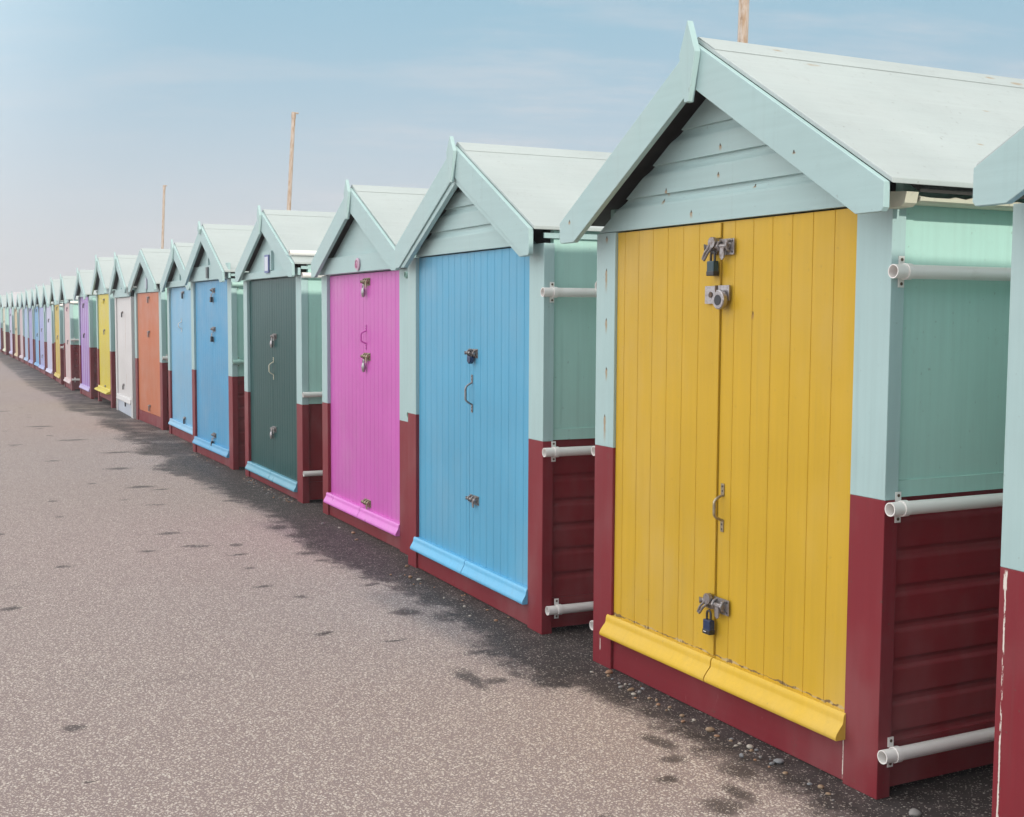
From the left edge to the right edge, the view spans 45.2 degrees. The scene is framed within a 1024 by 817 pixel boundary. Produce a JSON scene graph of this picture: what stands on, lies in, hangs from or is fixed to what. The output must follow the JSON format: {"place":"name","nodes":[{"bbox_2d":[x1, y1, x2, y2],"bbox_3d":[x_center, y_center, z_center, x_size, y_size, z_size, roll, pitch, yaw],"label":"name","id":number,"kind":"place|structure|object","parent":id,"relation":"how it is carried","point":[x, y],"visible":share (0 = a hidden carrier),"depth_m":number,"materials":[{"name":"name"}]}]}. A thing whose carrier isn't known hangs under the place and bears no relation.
{"place":"outdoors","nodes":[
{"label":"outdoors","id":0,"kind":"place"},
{"bbox_2d":[0,352,992,816],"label":"ground","id":1,"kind":"structure","parent":0,"point":[184,632],"depth_m":5.02,"materials":[{"name":"grey asphalt"}]},
{"bbox_2d":[0,307,3,352],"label":"beach hut","id":2,"kind":"object","parent":1,"relation":"on","point":[1,338],"visible":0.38,"depth_m":46.02,"materials":[{"name":"green paint"}]},
{"bbox_2d":[0,294,9,354],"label":"beach hut","id":3,"kind":"object","parent":1,"relation":"on","point":[5,322],"visible":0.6,"depth_m":43.41,"materials":[{"name":"green paint"}]},
{"bbox_2d":[3,308,4,350],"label":"door","id":4,"kind":"structure","parent":3,"relation":"in","point":[3,308],"depth_m":44.43,"materials":[{"name":"beige paint"}]},
{"bbox_2d":[4,308,5,351],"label":"door","id":5,"kind":"structure","parent":3,"relation":"in","point":[4,308],"depth_m":43.89,"materials":[{"name":"beige paint"}]},
{"bbox_2d":[6,292,14,357],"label":"beach hut","id":6,"kind":"object","parent":1,"relation":"on","point":[11,327],"visible":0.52,"depth_m":41.08,"materials":[{"name":"green paint"}]},
{"bbox_2d":[9,307,11,352],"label":"door","id":7,"kind":"structure","parent":6,"relation":"in","point":[10,351],"depth_m":41.63,"materials":[{"name":"purple paint"}]},
{"bbox_2d":[10,310,12,353],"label":"door","id":8,"kind":"structure","parent":6,"relation":"in","point":[11,310],"depth_m":41.14,"materials":[{"name":"purple paint"}]},
{"bbox_2d":[11,291,20,360],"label":"beach hut","id":9,"kind":"object","parent":1,"relation":"on","point":[16,325],"visible":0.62,"depth_m":39.02,"materials":[{"name":"green paint"}]},
{"bbox_2d":[14,307,16,354],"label":"door","id":10,"kind":"structure","parent":9,"relation":"in","point":[15,307],"depth_m":39.50,"materials":[{"name":"beige paint"}]},
{"bbox_2d":[15,309,17,356],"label":"door","id":11,"kind":"structure","parent":9,"relation":"in","point":[15,309],"depth_m":39.04,"materials":[{"name":"beige paint"}]},
{"bbox_2d":[16,293,23,362],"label":"beach hut","id":12,"kind":"object","parent":1,"relation":"on","point":[21,333],"visible":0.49,"depth_m":37.31,"materials":[{"name":"green paint"}]},
{"bbox_2d":[19,309,21,357],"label":"door","id":13,"kind":"structure","parent":12,"relation":"in","point":[20,309],"depth_m":37.64,"materials":[{"name":"pink paint"}]},
{"bbox_2d":[21,308,22,358],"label":"door","id":14,"kind":"structure","parent":12,"relation":"in","point":[21,308],"depth_m":37.17,"materials":[{"name":"pink paint"}]},
{"bbox_2d":[20,291,28,365],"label":"beach hut","id":15,"kind":"object","parent":1,"relation":"on","point":[25,324],"visible":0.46,"depth_m":35.63,"materials":[{"name":"green paint"}]},
{"bbox_2d":[24,309,26,359],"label":"door","id":16,"kind":"structure","parent":15,"relation":"in","point":[25,357],"depth_m":35.84,"materials":[{"name":"blue paint"}]},
{"bbox_2d":[25,307,27,360],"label":"door","id":17,"kind":"structure","parent":15,"relation":"in","point":[26,307],"depth_m":35.36,"materials":[{"name":"blue paint"}]},
{"bbox_2d":[24,289,34,368],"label":"beach hut","id":18,"kind":"object","parent":1,"relation":"on","point":[31,361],"visible":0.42,"depth_m":33.59,"materials":[{"name":"green paint"}]},
{"bbox_2d":[28,308,31,362],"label":"door","id":19,"kind":"structure","parent":18,"relation":"in","point":[29,361],"depth_m":34.05,"materials":[{"name":"blue paint"}]},
{"bbox_2d":[30,308,32,363],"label":"door","id":20,"kind":"structure","parent":18,"relation":"in","point":[31,362],"depth_m":33.54,"materials":[{"name":"blue paint"}]},
{"bbox_2d":[30,288,38,369],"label":"beach hut","id":21,"kind":"object","parent":1,"relation":"on","point":[36,334],"visible":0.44,"depth_m":32.22,"materials":[{"name":"green paint"}]},
{"bbox_2d":[34,307,37,364],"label":"door","id":22,"kind":"structure","parent":21,"relation":"in","point":[36,340],"depth_m":32.35,"materials":[{"name":"blue paint"}]},
{"bbox_2d":[36,307,38,366],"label":"door","id":23,"kind":"structure","parent":21,"relation":"in","point":[37,307],"depth_m":31.88,"materials":[{"name":"blue paint"}]},
{"bbox_2d":[34,284,45,374],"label":"beach hut","id":24,"kind":"object","parent":1,"relation":"on","point":[41,333],"visible":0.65,"depth_m":30.29,"materials":[{"name":"green paint"}]},
{"bbox_2d":[39,307,42,367],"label":"door","id":25,"kind":"structure","parent":24,"relation":"in","point":[40,309],"depth_m":30.71,"materials":[{"name":"paint"}]},
{"bbox_2d":[41,308,44,369],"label":"door","id":26,"kind":"structure","parent":24,"relation":"in","point":[42,330],"depth_m":30.17,"materials":[{"name":"paint"}]},
{"bbox_2d":[41,283,54,378],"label":"beach hut","id":27,"kind":"object","parent":1,"relation":"on","point":[49,336],"visible":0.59,"depth_m":28.34,"materials":[{"name":"green paint"}]},
{"bbox_2d":[45,306,49,371],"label":"door","id":28,"kind":"structure","parent":27,"relation":"in","point":[47,309],"depth_m":28.83,"materials":[{"name":"purple paint"}]},
{"bbox_2d":[48,306,51,373],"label":"door","id":29,"kind":"structure","parent":27,"relation":"in","point":[49,319],"depth_m":28.28,"materials":[{"name":"purple paint"}]},
{"bbox_2d":[49,277,63,384],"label":"beach hut","id":30,"kind":"object","parent":1,"relation":"on","point":[58,333],"visible":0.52,"depth_m":26.21,"materials":[{"name":"green paint"}]},
{"bbox_2d":[54,305,58,375],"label":"door","id":31,"kind":"structure","parent":30,"relation":"in","point":[56,321],"depth_m":26.81,"materials":[{"name":"yellow paint"}]},
{"bbox_2d":[56,305,60,378],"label":"door","id":32,"kind":"structure","parent":30,"relation":"in","point":[57,308],"depth_m":26.28,"materials":[{"name":"yellow paint"}]},
{"bbox_2d":[58,274,79,390],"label":"beach hut","id":33,"kind":"object","parent":1,"relation":"on","point":[71,380],"visible":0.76,"depth_m":23.87,"materials":[{"name":"green paint"}]},
{"bbox_2d":[63,303,68,381],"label":"door","id":34,"kind":"structure","parent":33,"relation":"in","point":[65,305],"depth_m":24.77,"materials":[{"name":"pink paint"}]},
{"bbox_2d":[66,303,70,383],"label":"door","id":35,"kind":"structure","parent":33,"relation":"in","point":[68,381],"depth_m":24.27,"materials":[{"name":"pink paint"}]},
{"bbox_2d":[73,268,97,398],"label":"beach hut","id":36,"kind":"object","parent":1,"relation":"on","point":[87,339],"visible":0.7,"depth_m":21.83,"materials":[{"name":"green paint"}]},
{"bbox_2d":[79,297,85,389],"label":"door","id":37,"kind":"structure","parent":36,"relation":"in","point":[82,310],"depth_m":22.51,"materials":[{"name":"purple paint"}]},
{"bbox_2d":[82,297,89,391],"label":"door","id":38,"kind":"structure","parent":36,"relation":"in","point":[87,387],"depth_m":21.94,"materials":[{"name":"purple paint"}]},
{"bbox_2d":[91,255,115,407],"bbox_3d":[-5.684,-1.320,20.655,2.465,2.445,1.774,-2,5,-25],"label":"beach hut","id":39,"kind":"object","parent":1,"relation":"on","point":[106,352],"visible":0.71,"depth_m":19.98,"materials":[{"name":"green paint"}]},
{"bbox_2d":[94,294,105,391],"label":"door","id":40,"kind":"structure","parent":39,"relation":"in","point":[100,387],"depth_m":20.54,"materials":[{"name":"yellow paint"}]},
{"bbox_2d":[100,294,110,394],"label":"door","id":41,"kind":"structure","parent":39,"relation":"in","point":[107,390],"depth_m":19.94,"materials":[{"name":"yellow paint"}]},
{"bbox_2d":[109,252,137,418],"bbox_3d":[-4.755,-1.144,18.738,2.465,2.395,1.824,-2,5,-25],"label":"beach hut","id":42,"kind":"object","parent":1,"relation":"on","point":[122,271],"visible":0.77,"depth_m":18.12,"materials":[{"name":"white paint"}]},
{"bbox_2d":[116,298,124,400],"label":"door","id":43,"kind":"structure","parent":42,"relation":"in","point":[120,301],"depth_m":18.64,"materials":[{"name":"white paint"}]},
{"bbox_2d":[121,297,130,405],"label":"door","id":44,"kind":"structure","parent":42,"relation":"in","point":[127,398],"depth_m":18.02,"materials":[{"name":"white paint"}]},
{"bbox_2d":[128,248,169,429],"bbox_3d":[-3.884,-0.997,17.057,2.444,2.366,1.913,-2,5,-27],"label":"beach hut","id":45,"kind":"object","parent":1,"relation":"on","point":[151,350],"visible":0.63,"depth_m":16.40,"materials":[{"name":"green paint"}]},
{"bbox_2d":[137,293,149,412],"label":"door","id":46,"kind":"structure","parent":45,"relation":"in","point":[143,309],"depth_m":16.93,"materials":[{"name":"orange paint"}]},
{"bbox_2d":[146,292,160,416],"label":"door","id":47,"kind":"structure","parent":45,"relation":"in","point":[152,298],"depth_m":16.28,"materials":[{"name":"orange paint"}]},
{"bbox_2d":[161,185,166,248],"bbox_3d":[-11.346,-4.253,39.894,0.134,5.930,0.092,1,4,-26],"label":"pole","id":48,"kind":"object","parent":1,"relation":"on","point":[163,220],"visible":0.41,"depth_m":39.75,"materials":[{"name":"paint"}]},
{"bbox_2d":[160,239,193,443],"bbox_3d":[-2.890,-0.838,15.028,2.465,2.365,1.874,-2,5,-25],"label":"beach hut","id":49,"kind":"object","parent":1,"relation":"on","point":[180,422],"visible":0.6,"depth_m":14.71,"materials":[{"name":"green paint"}]},
{"bbox_2d":[168,287,183,428],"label":"door","id":50,"kind":"structure","parent":49,"relation":"in","point":[176,301],"depth_m":14.93,"materials":[{"name":"blue paint"}]},
{"bbox_2d":[178,287,192,434],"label":"door","id":51,"kind":"structure","parent":49,"relation":"in","point":[187,425],"depth_m":14.36,"materials":[{"name":"blue paint"}]},
{"bbox_2d":[182,221,253,469],"bbox_3d":[-2.062,-0.714,13.032,2.467,2.429,1.847,-2,5,-27],"label":"beach hut","id":52,"kind":"object","parent":1,"relation":"on","point":[218,406],"visible":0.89,"depth_m":12.33,"materials":[{"name":"green paint"}]},
{"bbox_2d":[192,281,213,449],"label":"door","id":53,"kind":"structure","parent":52,"relation":"in","point":[204,363],"depth_m":12.91,"materials":[{"name":"blue paint"}]},
{"bbox_2d":[209,280,228,457],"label":"door","id":54,"kind":"structure","parent":52,"relation":"in","point":[220,434],"depth_m":12.27,"materials":[{"name":"blue paint"}]},
{"bbox_2d":[235,205,335,502],"bbox_3d":[-1.039,-0.546,10.993,2.457,2.414,1.956,-2,5,-26],"label":"beach hut","id":55,"kind":"object","parent":1,"relation":"on","point":[282,298],"visible":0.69,"depth_m":10.25,"materials":[{"name":"green paint"}]},
{"bbox_2d":[245,279,273,479],"bbox_3d":[-2.243,-0.274,10.921,0.082,1.725,0.820,-2,5,-26],"label":"door","id":56,"kind":"structure","parent":55,"relation":"in","point":[261,463],"depth_m":10.91,"materials":[{"name":"teal paint"}]},
{"bbox_2d":[268,277,296,491],"bbox_3d":[-1.894,-0.218,10.211,0.082,1.725,0.846,-2,5,-26],"label":"door","id":57,"kind":"structure","parent":55,"relation":"in","point":[284,429],"depth_m":10.22,"materials":[{"name":"teal paint"}]},
{"bbox_2d":[287,112,298,209],"bbox_3d":[-4.795,-3.256,26.259,0.147,6.080,0.101,2,3,-26],"label":"pole","id":58,"kind":"object","parent":1,"relation":"on","point":[293,117],"visible":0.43,"depth_m":26.12,"materials":[{"name":"paint"}]},
{"bbox_2d":[311,180,427,554],"bbox_3d":[-0.007,-0.375,8.879,2.462,2.404,1.888,-2,5,-25],"label":"beach hut","id":59,"kind":"object","parent":1,"relation":"on","point":[365,445],"visible":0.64,"depth_m":8.33,"materials":[{"name":"green paint"}]},
{"bbox_2d":[323,273,363,517],"bbox_3d":[-1.200,-0.111,8.800,0.082,1.682,0.786,-2,5,-25],"label":"door","id":60,"kind":"structure","parent":59,"relation":"in","point":[346,494],"depth_m":8.78,"materials":[{"name":"paint"}]},
{"bbox_2d":[361,284,364,296],"bbox_3d":[-1.009,-0.800,8.338,0.028,0.090,0.040,-2,5,-25],"label":"padlock","id":61,"kind":"object","parent":59,"relation":"hanging from","point":[363,291],"visible":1,"depth_m":8.32,"materials":[{"name":"metal"}]},
{"bbox_2d":[361,359,365,371],"bbox_3d":[-1.012,-0.293,8.377,0.028,0.090,0.040,-2,5,-25],"label":"padlock","id":62,"kind":"object","parent":59,"relation":"hanging from","point":[363,367],"visible":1,"depth_m":8.36,"materials":[{"name":"metal"}]},
{"bbox_2d":[357,270,399,535],"bbox_3d":[-0.865,-0.056,8.101,0.082,1.682,0.778,-2,5,-25],"label":"door","id":63,"kind":"structure","parent":59,"relation":"in","point":[381,501],"depth_m":8.11,"materials":[{"name":"paint"}]},
{"bbox_2d":[395,136,610,634],"bbox_3d":[0.792,-0.236,6.972,2.462,2.424,1.866,-2,5,-25],"label":"beach hut","id":64,"kind":"object","parent":1,"relation":"on","point":[502,279],"visible":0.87,"depth_m":6.18,"materials":[{"name":"green paint"}]},
{"bbox_2d":[410,253,469,573],"bbox_3d":[-0.400,0.006,6.894,0.082,1.715,0.775,-2,5,-25],"label":"door","id":65,"kind":"structure","parent":64,"relation":"in","point":[444,281],"depth_m":6.87,"materials":[{"name":"blue wood"}]},
{"bbox_2d":[467,349,473,363],"bbox_3d":[-0.218,-0.273,6.460,0.024,0.077,0.043,-2,5,-25],"label":"padlock","id":66,"kind":"object","parent":64,"relation":"hanging from","point":[470,358],"visible":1,"depth_m":6.45,"materials":[{"name":"metal"}]},
{"bbox_2d":[461,248,529,604],"bbox_3d":[-0.079,0.059,6.213,0.082,1.715,0.791,-2,5,-25],"label":"door","id":67,"kind":"structure","parent":64,"relation":"in","point":[499,278],"depth_m":6.20,"materials":[{"name":"blue wood"}]},
{"bbox_2d":[705,727,714,731],"bbox_3d":[0.719,1.164,4.459,0.032,0.020,0.029,-2,5,-25],"label":"pebble","id":68,"kind":"object","parent":1,"relation":"on","point":[709,729],"visible":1,"depth_m":4.45,"materials":[{"name":"beige stone"}]},
{"bbox_2d":[737,0,748,42],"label":"pole","id":69,"kind":"object","parent":1,"relation":"on","point":[743,17],"visible":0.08,"depth_m":11.59,"materials":[{"name":"wood"}]},
{"bbox_2d":[773,758,783,763],"bbox_3d":[0.900,1.188,4.141,0.035,0.018,0.030,-2,5,-25],"label":"pebble","id":70,"kind":"object","parent":1,"relation":"on","point":[779,761],"visible":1,"depth_m":4.13,"materials":[{"name":"grey stone"}]},
{"bbox_2d":[560,20,1023,799],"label":"beach hut","id":71,"kind":"object","parent":1,"relation":"on","point":[798,448],"visible":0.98,"depth_m":4.13,"materials":[{"name":"yellow paint"}]},
{"bbox_2d":[599,222,734,681],"bbox_3d":[0.606,0.145,4.810,0.092,1.694,0.836,-2,5,-27],"label":"door","id":72,"kind":"structure","parent":71,"relation":"in","point":[669,324],"depth_m":4.81,"materials":[{"name":"yellow paint"}]},
{"bbox_2d":[702,610,714,634],"bbox_3d":[0.730,0.791,4.562,0.028,0.092,0.045,-2,5,-27],"label":"padlock","id":73,"kind":"object","parent":71,"relation":"attached to","point":[708,627],"visible":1,"depth_m":4.55,"materials":[{"name":"blue metal"}]},
{"bbox_2d":[706,251,718,275],"bbox_3d":[0.730,-0.528,4.475,0.027,0.092,0.045,-2,5,-27],"label":"padlock","id":74,"kind":"object","parent":71,"relation":"hanging from","point":[712,268],"visible":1,"depth_m":4.46,"materials":[{"name":"metal"}]},
{"bbox_2d":[713,289,727,308],"bbox_3d":[0.751,-0.395,4.442,0.024,0.073,0.067,-2,5,-27],"label":"padlock","id":75,"kind":"object","parent":71,"relation":"attached to","point":[720,299],"visible":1,"depth_m":4.43,"materials":[{"name":"metal"}]},
{"bbox_2d":[704,209,856,740],"bbox_3d":[0.918,0.193,4.203,0.092,1.694,0.711,-2,5,-27],"label":"door","id":76,"kind":"structure","parent":71,"relation":"in","point":[788,325],"depth_m":4.18,"materials":[{"name":"yellow paint"}]},
{"bbox_2d":[909,808,920,816],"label":"pebble","id":77,"kind":"object","parent":1,"relation":"on","point":[913,812],"visible":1,"depth_m":3.71,"materials":[{"name":"grey stone"}]},
{"bbox_2d":[973,126,1023,816],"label":"beach hut","id":78,"kind":"object","parent":1,"relation":"on","point":[998,177],"visible":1,"depth_m":3.25,"materials":[{"name":"green paint"}]},
{"bbox_2d":[0,0,1023,294],"label":"sky","id":79,"kind":"structure","parent":0,"point":[105,105],"materials":[{"name":"blue"}]},
{"bbox_2d":[191,453,833,800],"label":"gravel","id":80,"kind":"structure","parent":0,"point":[739,743],"depth_m":4.96,"materials":[{"name":"grey gravel"}]}
]}

